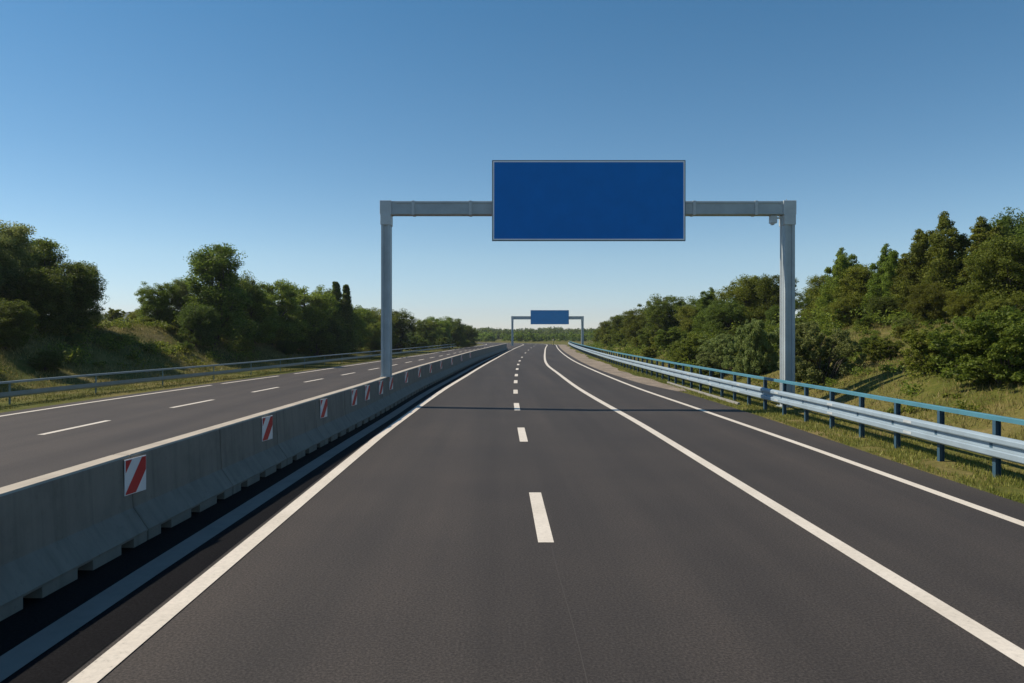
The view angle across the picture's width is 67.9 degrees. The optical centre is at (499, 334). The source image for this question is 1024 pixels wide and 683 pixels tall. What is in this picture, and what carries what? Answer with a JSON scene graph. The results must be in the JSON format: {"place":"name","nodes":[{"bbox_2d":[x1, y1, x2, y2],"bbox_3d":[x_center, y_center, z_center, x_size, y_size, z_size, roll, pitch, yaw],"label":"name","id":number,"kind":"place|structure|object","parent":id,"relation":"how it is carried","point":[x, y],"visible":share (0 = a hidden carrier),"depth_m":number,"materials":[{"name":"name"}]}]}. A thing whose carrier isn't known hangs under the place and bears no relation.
{"place":"outdoors","nodes":[
{"label":"outdoors","id":0,"kind":"place"},
{"bbox_2d":[0,353,417,409],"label":"grass","id":1,"kind":"structure","parent":0,"point":[195,381],"depth_m":38.72,"materials":[{"name":"green plant"}]},
{"bbox_2d":[0,343,519,487],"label":"road","id":2,"kind":"structure","parent":0,"point":[27,451],"depth_m":23.90,"materials":[{"name":"grey asphalt"}]},
{"bbox_2d":[0,455,147,620],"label":"concrete barrier","id":3,"kind":"object","parent":2,"relation":"on","point":[59,529],"visible":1,"depth_m":7.72,"materials":[{"name":"grey concrete"}]},
{"bbox_2d":[124,455,145,495],"bbox_3d":[-4.440,1.700,9.224,0.054,0.430,0.410,0,0,9],"label":"reflector panel","id":4,"kind":"object","parent":3,"relation":"attached to","point":[135,475],"visible":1,"depth_m":9.19,"materials":[{"name":"plastic"}]},
{"bbox_2d":[114,428,232,539],"bbox_3d":[-4.540,1.968,10.540,0.670,1.037,2.648,0,0,2],"label":"concrete barrier","id":5,"kind":"object","parent":2,"relation":"on","point":[185,476],"visible":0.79,"depth_m":10.35,"materials":[{"name":"grey concrete"}]},
{"bbox_2d":[0,344,486,416],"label":"edge line","id":6,"kind":"object","parent":2,"relation":"on","point":[173,390],"visible":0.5,"depth_m":31.88,"materials":[{"name":"paint"}]},
{"bbox_2d":[207,411,286,493],"bbox_3d":[-4.436,1.968,13.181,0.670,1.037,2.648,0,0,2],"label":"concrete barrier","id":7,"kind":"object","parent":2,"relation":"on","point":[249,457],"visible":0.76,"depth_m":12.87,"materials":[{"name":"grey concrete"}]},
{"bbox_2d":[262,415,272,441],"bbox_3d":[-4.258,1.700,13.855,0.054,0.430,0.410,0,0,9],"label":"reflector panel","id":8,"kind":"object","parent":7,"relation":"attached to","point":[267,427],"visible":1,"depth_m":13.84,"materials":[{"name":"plastic"}]},
{"bbox_2d":[38,348,478,434],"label":"dashed lane line","id":9,"kind":"object","parent":2,"relation":"on","point":[170,407],"visible":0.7,"depth_m":22.19,"materials":[{"name":"paint"}]},
{"bbox_2d":[267,399,324,464],"bbox_3d":[-4.335,1.968,15.825,0.670,1.037,2.648,0,0,2],"label":"concrete barrier","id":10,"kind":"object","parent":2,"relation":"on","point":[299,435],"visible":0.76,"depth_m":15.63,"materials":[{"name":"grey concrete"}]},
{"bbox_2d":[336,384,372,429],"bbox_3d":[-4.127,1.968,21.108,0.670,1.037,2.648,0,0,2],"label":"concrete barrier","id":11,"kind":"object","parent":2,"relation":"on","point":[359,414],"visible":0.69,"depth_m":20.97,"materials":[{"name":"grey concrete"}]},
{"bbox_2d":[360,379,387,418],"bbox_3d":[-4.049,1.968,23.757,0.670,1.037,2.648,0,0,1],"label":"concrete barrier","id":12,"kind":"object","parent":2,"relation":"on","point":[377,405],"visible":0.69,"depth_m":23.69,"materials":[{"name":"grey concrete"}]},
{"bbox_2d":[0,318,1023,503],"bbox_3d":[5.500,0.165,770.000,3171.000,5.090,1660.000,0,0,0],"label":"ground","id":13,"kind":"structure","parent":0,"point":[930,388],"depth_m":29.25,"materials":[{"name":"green plant"}]},
{"bbox_2d":[0,231,24,309],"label":"tree","id":14,"kind":"object","parent":13,"relation":"on","point":[6,268],"visible":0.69,"depth_m":42.37,"materials":[{"name":"green plant"}]},
{"bbox_2d":[0,298,40,348],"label":"deciduous tree","id":15,"kind":"object","parent":13,"relation":"on","point":[18,314],"visible":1,"depth_m":37.71,"materials":[{"name":"green plant"}]},
{"bbox_2d":[0,220,46,311],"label":"tree","id":16,"kind":"object","parent":13,"relation":"on","point":[18,246],"visible":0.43,"depth_m":44.55,"materials":[{"name":"green plant"}]},
{"bbox_2d":[0,265,76,331],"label":"deciduous tree","id":17,"kind":"object","parent":13,"relation":"on","point":[45,289],"visible":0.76,"depth_m":42.29,"materials":[{"name":"green plant"}]},
{"bbox_2d":[27,350,64,371],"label":"shrub","id":18,"kind":"object","parent":13,"relation":"on","point":[48,361],"visible":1,"depth_m":37.73,"materials":[{"name":"green plant"}]},
{"bbox_2d":[21,236,85,312],"bbox_3d":[-29.051,-3.153,48.047,5.139,6.097,4.588,0,0,-35],"label":"deciduous tree","id":19,"kind":"object","parent":13,"relation":"on","point":[48,248],"visible":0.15,"depth_m":47.48,"materials":[{"name":"green plant"}]},
{"bbox_2d":[38,259,108,327],"bbox_3d":[-26.580,-2.442,46.994,4.874,4.753,4.253,0,0,28],"label":"deciduous tree","id":20,"kind":"object","parent":13,"relation":"on","point":[85,288],"visible":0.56,"depth_m":46.40,"materials":[{"name":"green plant"}]},
{"bbox_2d":[63,261,107,325],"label":"tree","id":21,"kind":"object","parent":13,"relation":"on","point":[98,317],"visible":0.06,"depth_m":49.92,"materials":[{"name":"green plant"}]},
{"bbox_2d":[103,308,125,320],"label":"shrub","id":22,"kind":"object","parent":13,"relation":"on","point":[115,314],"visible":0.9,"depth_m":81.81,"materials":[{"name":"green plant"}]},
{"bbox_2d":[134,281,181,323],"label":"deciduous tree","id":23,"kind":"object","parent":13,"relation":"on","point":[156,307],"visible":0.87,"depth_m":59.28,"materials":[{"name":"green plant"}]},
{"bbox_2d":[168,277,196,318],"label":"tree","id":24,"kind":"object","parent":13,"relation":"on","point":[183,291],"visible":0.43,"depth_m":61.35,"materials":[{"name":"green plant"}]},
{"bbox_2d":[0,315,370,387],"bbox_3d":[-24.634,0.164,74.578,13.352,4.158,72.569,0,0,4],"label":"undergrowth","id":25,"kind":"object","parent":13,"relation":"on","point":[154,347],"visible":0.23,"depth_m":49.33,"materials":[{"name":"green plant"}]},
{"bbox_2d":[173,302,223,346],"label":"deciduous tree","id":26,"kind":"object","parent":13,"relation":"on","point":[200,323],"visible":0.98,"depth_m":56.62,"materials":[{"name":"green plant"}]},
{"bbox_2d":[0,323,400,392],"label":"grass","id":27,"kind":"structure","parent":13,"relation":"on","point":[162,359],"depth_m":46.47,"materials":[{"name":"green plant"}]},
{"bbox_2d":[166,242,263,346],"bbox_3d":[-22.789,-3.123,61.069,7.407,8.656,6.774,0,0,-32],"label":"deciduous tree","id":28,"kind":"object","parent":13,"relation":"on","point":[210,266],"visible":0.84,"depth_m":60.01,"materials":[{"name":"green plant"}]},
{"bbox_2d":[0,344,460,404],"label":"guardrail","id":29,"kind":"object","parent":13,"relation":"on","point":[10,393],"visible":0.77,"depth_m":37.16,"materials":[{"name":"grey metal"}]},
{"bbox_2d":[215,270,267,340],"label":"deciduous tree","id":30,"kind":"object","parent":13,"relation":"on","point":[251,281],"visible":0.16,"depth_m":65.21,"materials":[{"name":"green plant"}]},
{"bbox_2d":[228,336,254,350],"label":"shrub","id":31,"kind":"object","parent":13,"relation":"on","point":[242,341],"visible":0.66,"depth_m":63.75,"materials":[{"name":"green plant"}]},
{"bbox_2d":[238,280,281,342],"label":"deciduous tree","id":32,"kind":"object","parent":13,"relation":"on","point":[268,326],"visible":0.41,"depth_m":66.25,"materials":[{"name":"green plant"}]},
{"bbox_2d":[258,278,309,344],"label":"deciduous tree","id":33,"kind":"object","parent":13,"relation":"on","point":[286,304],"visible":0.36,"depth_m":73.33,"materials":[{"name":"green plant"}]},
{"bbox_2d":[275,340,297,353],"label":"shrub","id":34,"kind":"object","parent":13,"relation":"on","point":[284,347],"visible":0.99,"depth_m":71.85,"materials":[{"name":"green plant"}]},
{"bbox_2d":[273,282,339,346],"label":"deciduous tree","id":35,"kind":"object","parent":13,"relation":"on","point":[312,312],"visible":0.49,"depth_m":79.25,"materials":[{"name":"green plant"}]},
{"bbox_2d":[295,330,338,355],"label":"shrub","id":36,"kind":"object","parent":13,"relation":"on","point":[326,345],"visible":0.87,"depth_m":77.76,"materials":[{"name":"green plant"}]},
{"bbox_2d":[311,316,349,355],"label":"deciduous tree","id":37,"kind":"object","parent":13,"relation":"on","point":[336,327],"visible":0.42,"depth_m":81.22,"materials":[{"name":"green plant"}]},
{"bbox_2d":[328,281,350,355],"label":"conifer tree","id":38,"kind":"object","parent":13,"relation":"on","point":[336,291],"visible":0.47,"depth_m":83.73,"materials":[{"name":"green plant"}]},
{"bbox_2d":[340,284,358,355],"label":"conifer tree","id":39,"kind":"object","parent":13,"relation":"on","point":[347,315],"visible":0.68,"depth_m":85.66,"materials":[{"name":"green plant"}]},
{"bbox_2d":[352,305,377,348],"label":"deciduous tree","id":40,"kind":"object","parent":13,"relation":"on","point":[360,323],"visible":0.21,"depth_m":95.39,"materials":[{"name":"green plant"}]},
{"bbox_2d":[361,321,380,351],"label":"deciduous tree","id":41,"kind":"object","parent":13,"relation":"on","point":[374,344],"visible":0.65,"depth_m":99.04,"materials":[{"name":"green plant"}]},
{"bbox_2d":[368,307,400,347],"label":"deciduous tree","id":42,"kind":"object","parent":13,"relation":"on","point":[394,336],"visible":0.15,"depth_m":107.69,"materials":[{"name":"green plant"}]},
{"bbox_2d":[392,308,422,351],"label":"deciduous tree","id":43,"kind":"object","parent":13,"relation":"on","point":[403,325],"visible":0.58,"depth_m":111.09,"materials":[{"name":"green plant"}]},
{"bbox_2d":[409,319,438,347],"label":"deciduous tree","id":44,"kind":"object","parent":13,"relation":"on","point":[428,331],"visible":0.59,"depth_m":131.26,"materials":[{"name":"green plant"}]},
{"bbox_2d":[424,316,452,345],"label":"deciduous tree","id":45,"kind":"object","parent":13,"relation":"on","point":[442,330],"visible":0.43,"depth_m":139.29,"materials":[{"name":"green plant"}]},
{"bbox_2d":[441,316,468,347],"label":"deciduous tree","id":46,"kind":"object","parent":13,"relation":"on","point":[456,332],"visible":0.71,"depth_m":147.57,"materials":[{"name":"green plant"}]},
{"bbox_2d":[462,324,479,345],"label":"deciduous tree","id":47,"kind":"object","parent":13,"relation":"on","point":[471,334],"visible":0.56,"depth_m":161.29,"materials":[{"name":"green plant"}]},
{"bbox_2d":[407,326,592,332],"bbox_3d":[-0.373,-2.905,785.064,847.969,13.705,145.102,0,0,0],"label":"woodland","id":48,"kind":"object","parent":13,"relation":"on","point":[539,328],"visible":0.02,"depth_m":749.20,"materials":[{"name":"green plant"}]},
{"bbox_2d":[407,328,639,341],"bbox_3d":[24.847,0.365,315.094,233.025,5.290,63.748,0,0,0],"label":"woodland","id":49,"kind":"object","parent":13,"relation":"on","point":[520,336],"visible":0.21,"depth_m":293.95,"materials":[{"name":"green plant"}]},
{"bbox_2d":[511,310,583,345],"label":"sign gantry","id":50,"kind":"object","parent":13,"relation":"on","point":[549,317],"visible":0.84,"depth_m":177.57,"materials":[{"name":"metal"}]},
{"bbox_2d":[380,160,795,407],"bbox_3d":[3.069,-1.599,26.451,14.449,8.812,0.758,0,0,0],"label":"sign gantry","id":51,"kind":"object","parent":13,"relation":"on","point":[588,200],"visible":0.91,"depth_m":26.07,"materials":[{"name":"blue metal"}]},
{"bbox_2d":[603,315,631,343],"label":"deciduous tree","id":52,"kind":"object","parent":13,"relation":"on","point":[616,322],"visible":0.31,"depth_m":101.16,"materials":[{"name":"green plant"}]},
{"bbox_2d":[619,307,655,343],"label":"deciduous tree","id":53,"kind":"object","parent":13,"relation":"on","point":[636,322],"visible":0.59,"depth_m":87.40,"materials":[{"name":"green plant"}]},
{"bbox_2d":[637,294,688,343],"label":"deciduous tree","id":54,"kind":"object","parent":13,"relation":"on","point":[663,312],"visible":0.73,"depth_m":75.24,"materials":[{"name":"green plant"}]},
{"bbox_2d":[651,326,688,350],"bbox_3d":[14.377,0.347,63.907,3.250,2.177,2.796,0,0,14],"label":"shrub","id":55,"kind":"object","parent":13,"relation":"on","point":[663,338],"visible":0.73,"depth_m":63.38,"materials":[{"name":"green plant"}]},
{"bbox_2d":[665,331,709,364],"bbox_3d":[12.542,1.008,49.919,2.918,2.516,3.506,0,0,-2],"label":"shrub","id":56,"kind":"object","parent":13,"relation":"on","point":[690,346],"visible":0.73,"depth_m":49.17,"materials":[{"name":"green plant"}]},
{"bbox_2d":[674,305,701,333],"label":"deciduous tree","id":57,"kind":"object","parent":13,"relation":"on","point":[689,311],"visible":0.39,"depth_m":67.49,"materials":[{"name":"green plant"}]},
{"bbox_2d":[687,287,720,335],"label":"poplar tree","id":58,"kind":"object","parent":13,"relation":"on","point":[703,301],"visible":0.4,"depth_m":65.46,"materials":[{"name":"green plant"}]},
{"bbox_2d":[696,352,736,377],"bbox_3d":[11.443,1.605,40.056,2.415,1.468,2.210,0,0,-19],"label":"shrub","id":59,"kind":"object","parent":13,"relation":"on","point":[713,360],"visible":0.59,"depth_m":39.75,"materials":[{"name":"green plant"}]},
{"bbox_2d":[697,333,738,369],"bbox_3d":[12.506,1.014,43.117,2.783,2.268,3.117,0,0,9],"label":"shrub","id":60,"kind":"object","parent":13,"relation":"on","point":[719,343],"visible":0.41,"depth_m":42.47,"materials":[{"name":"green plant"}]},
{"bbox_2d":[702,298,751,337],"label":"deciduous tree","id":61,"kind":"object","parent":13,"relation":"on","point":[721,314],"visible":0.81,"depth_m":56.61,"materials":[{"name":"green plant"}]},
{"bbox_2d":[712,274,767,327],"bbox_3d":[19.370,-2.384,60.288,5.023,4.884,5.000,0,0,-8],"label":"deciduous tree","id":62,"kind":"object","parent":13,"relation":"on","point":[739,292],"visible":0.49,"depth_m":59.28,"materials":[{"name":"green plant"}]},
{"bbox_2d":[721,318,779,376],"bbox_3d":[12.347,0.675,36.840,2.406,3.012,2.633,0,0,-35],"label":"shrub","id":63,"kind":"object","parent":13,"relation":"on","point":[759,360],"visible":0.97,"depth_m":36.22,"materials":[{"name":"green plant"}]},
{"bbox_2d":[586,303,915,374],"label":"undergrowth","id":64,"kind":"object","parent":13,"relation":"on","point":[888,321],"visible":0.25,"depth_m":45.30,"materials":[{"name":"green plant"}]},
{"bbox_2d":[764,305,779,331],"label":"deciduous tree","id":65,"kind":"object","parent":13,"relation":"on","point":[770,313],"visible":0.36,"depth_m":53.85,"materials":[{"name":"green plant"}]},
{"bbox_2d":[745,273,799,326],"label":"deciduous tree","id":66,"kind":"object","parent":13,"relation":"on","point":[769,290],"visible":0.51,"depth_m":57.38,"materials":[{"name":"green plant"}]},
{"bbox_2d":[568,341,1023,477],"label":"guardrail","id":67,"kind":"object","parent":13,"relation":"on","point":[996,446],"visible":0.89,"depth_m":18.29,"materials":[{"name":"metal"}]},
{"bbox_2d":[619,313,994,413],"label":"undergrowth","id":68,"kind":"object","parent":13,"relation":"on","point":[912,408],"visible":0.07,"depth_m":23.96,"materials":[{"name":"green plant"}]},
{"bbox_2d":[795,287,820,319],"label":"deciduous tree","id":69,"kind":"object","parent":13,"relation":"on","point":[804,303],"visible":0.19,"depth_m":53.82,"materials":[{"name":"green plant"}]},
{"bbox_2d":[798,275,830,321],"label":"deciduous tree","id":70,"kind":"object","parent":13,"relation":"on","point":[814,292],"visible":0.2,"depth_m":49.94,"materials":[{"name":"green plant"}]},
{"bbox_2d":[619,317,1023,440],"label":"grass","id":71,"kind":"structure","parent":13,"relation":"on","point":[877,364],"depth_m":23.66,"materials":[{"name":"green plant"}]},
{"bbox_2d":[777,321,867,382],"bbox_3d":[12.142,0.725,29.104,3.032,2.602,2.804,0,0,-3],"label":"shrub","id":72,"kind":"object","parent":13,"relation":"on","point":[806,355],"visible":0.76,"depth_m":28.66,"materials":[{"name":"green plant"}]},
{"bbox_2d":[635,313,1014,398],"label":"undergrowth","id":73,"kind":"object","parent":13,"relation":"on","point":[887,367],"visible":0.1,"depth_m":26.97,"materials":[{"name":"green plant"}]},
{"bbox_2d":[811,247,863,326],"bbox_3d":[21.295,-2.895,46.858,3.585,5.146,3.790,0,0,-2],"label":"poplar tree","id":74,"kind":"object","parent":13,"relation":"on","point":[842,261],"visible":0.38,"depth_m":47.02,"materials":[{"name":"green plant"}]},
{"bbox_2d":[820,295,863,329],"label":"deciduous tree","id":75,"kind":"object","parent":13,"relation":"on","point":[843,307],"visible":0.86,"depth_m":43.68,"materials":[{"name":"green plant"}]},
{"bbox_2d":[827,263,880,318],"bbox_3d":[21.776,-2.348,44.801,3.908,3.843,3.892,0,0,-41],"label":"deciduous tree","id":76,"kind":"object","parent":13,"relation":"on","point":[859,279],"visible":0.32,"depth_m":44.31,"materials":[{"name":"green plant"}]},
{"bbox_2d":[861,295,901,323],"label":"deciduous tree","id":77,"kind":"object","parent":13,"relation":"on","point":[882,306],"visible":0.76,"depth_m":39.72,"materials":[{"name":"green plant"}]},
{"bbox_2d":[859,243,904,317],"bbox_3d":[22.064,-2.846,42.878,3.056,4.763,3.556,0,0,-11],"label":"poplar tree","id":78,"kind":"object","parent":13,"relation":"on","point":[888,258],"visible":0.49,"depth_m":42.87,"materials":[{"name":"green plant"}]},
{"bbox_2d":[862,338,904,362],"bbox_3d":[14.741,0.610,29.151,1.518,1.032,1.316,0,0,9],"label":"shrub","id":79,"kind":"object","parent":13,"relation":"on","point":[881,350],"visible":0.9,"depth_m":28.93,"materials":[{"name":"green plant"}]},
{"bbox_2d":[893,324,919,338],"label":"shrub","id":80,"kind":"object","parent":13,"relation":"on","point":[902,329],"visible":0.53,"depth_m":32.86,"materials":[{"name":"green plant"}]},
{"bbox_2d":[889,247,926,318],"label":"poplar tree","id":81,"kind":"object","parent":13,"relation":"on","point":[899,276],"visible":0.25,"depth_m":40.31,"materials":[{"name":"green plant"}]},
{"bbox_2d":[904,280,950,323],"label":"deciduous tree","id":82,"kind":"object","parent":13,"relation":"on","point":[923,301],"visible":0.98,"depth_m":35.76,"materials":[{"name":"green plant"}]},
{"bbox_2d":[899,324,962,372],"bbox_3d":[13.851,0.458,24.273,2.151,1.617,1.832,0,0,0],"label":"shrub","id":83,"kind":"object","parent":13,"relation":"on","point":[923,351],"visible":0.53,"depth_m":24.14,"materials":[{"name":"green plant"}]},
{"bbox_2d":[891,211,976,317],"bbox_3d":[22.548,-3.503,39.105,3.867,5.723,4.828,0,0,-26],"label":"poplar tree","id":84,"kind":"object","parent":13,"relation":"on","point":[935,248],"visible":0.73,"depth_m":38.42,"materials":[{"name":"green plant"}]},
{"bbox_2d":[943,289,983,321],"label":"deciduous tree","id":85,"kind":"object","parent":13,"relation":"on","point":[961,305],"visible":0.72,"depth_m":33.84,"materials":[{"name":"green plant"}]},
{"bbox_2d":[926,305,1023,383],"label":"shrub","id":86,"kind":"object","parent":13,"relation":"on","point":[1004,353],"visible":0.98,"depth_m":20.65,"materials":[{"name":"green plant"}]},
{"bbox_2d":[944,216,1023,309],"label":"poplar tree","id":87,"kind":"object","parent":13,"relation":"on","point":[982,229],"visible":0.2,"depth_m":37.09,"materials":[{"name":"green plant"}]},
{"bbox_2d":[953,233,1023,316],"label":"deciduous tree","id":88,"kind":"object","parent":13,"relation":"on","point":[995,282],"visible":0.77,"depth_m":30.78,"materials":[{"name":"green plant"}]},
{"bbox_2d":[973,295,1023,322],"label":"shrub","id":89,"kind":"object","parent":13,"relation":"on","point":[993,306],"visible":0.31,"depth_m":28.87,"materials":[{"name":"green plant"}]},
{"bbox_2d":[988,207,1023,241],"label":"deciduous tree","id":90,"kind":"object","parent":13,"relation":"on","point":[1007,222],"visible":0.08,"depth_m":38.71,"materials":[{"name":"green plant"}]},
{"bbox_2d":[0,0,1023,329],"label":"sky","id":91,"kind":"structure","parent":0,"point":[136,136],"materials":[{"name":"blue"}]},
{"bbox_2d":[61,342,1023,682],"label":"road","id":92,"kind":"structure","parent":0,"point":[411,550],"depth_m":8.31,"materials":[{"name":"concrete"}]},
{"bbox_2d":[0,350,509,682],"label":"road joint strip","id":93,"kind":"object","parent":92,"relation":"on","point":[65,657],"visible":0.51,"depth_m":7.82,"materials":[{"name":"asphalt"}]},
{"bbox_2d":[0,350,507,681],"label":"gutter","id":94,"kind":"object","parent":93,"relation":"on","point":[19,656],"visible":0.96,"depth_m":8.00,"materials":[{"name":"concrete"}]},
{"bbox_2d":[308,391,351,444],"bbox_3d":[-4.230,1.968,18.467,0.670,1.037,2.648,0,0,2],"label":"concrete barrier","id":95,"kind":"object","parent":93,"relation":"on","point":[335,423],"visible":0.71,"depth_m":18.43,"materials":[{"name":"grey concrete"}]},
{"bbox_2d":[377,375,399,409],"bbox_3d":[-4.001,1.968,26.413,0.670,1.037,2.648,0,0,1],"label":"concrete barrier","id":96,"kind":"object","parent":93,"relation":"on","point":[391,399],"visible":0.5,"depth_m":26.11,"materials":[{"name":"grey concrete"}]},
{"bbox_2d":[392,371,409,402],"bbox_3d":[-3.959,1.968,29.072,0.670,1.037,2.648,0,0,1],"label":"concrete barrier","id":97,"kind":"object","parent":93,"relation":"on","point":[402,392],"visible":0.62,"depth_m":28.99,"materials":[{"name":"grey concrete"}]},
{"bbox_2d":[402,368,417,396],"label":"concrete barrier","id":98,"kind":"object","parent":93,"relation":"on","point":[411,387],"visible":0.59,"depth_m":31.84,"materials":[{"name":"grey concrete"}]},
{"bbox_2d":[411,366,425,391],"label":"concrete barrier","id":99,"kind":"object","parent":93,"relation":"on","point":[419,383],"visible":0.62,"depth_m":34.11,"materials":[{"name":"grey concrete"}]},
{"bbox_2d":[418,364,432,387],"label":"concrete barrier","id":100,"kind":"object","parent":93,"relation":"on","point":[427,380],"visible":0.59,"depth_m":36.93,"materials":[{"name":"grey concrete"}]},
{"bbox_2d":[68,343,523,682],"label":"edge line","id":101,"kind":"object","parent":92,"relation":"on","point":[104,664],"visible":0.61,"depth_m":7.68,"materials":[{"name":"paint"}]},
{"bbox_2d":[513,357,553,541],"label":"dashed lane line","id":102,"kind":"object","parent":92,"relation":"on","point":[543,529],"visible":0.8,"depth_m":10.75,"materials":[{"name":"paint"}]},
{"bbox_2d":[482,342,1023,665],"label":"lane line","id":103,"kind":"object","parent":92,"relation":"on","point":[1012,651],"visible":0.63,"depth_m":8.30,"materials":[{"name":"paint"}]},
{"bbox_2d":[554,344,1023,525],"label":"edge line","id":104,"kind":"object","parent":92,"relation":"on","point":[989,511],"visible":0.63,"depth_m":14.21,"materials":[{"name":"paint"}]},
{"bbox_2d":[558,345,685,390],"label":"shoulder","id":105,"kind":"object","parent":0,"point":[601,366],"visible":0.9,"depth_m":53.69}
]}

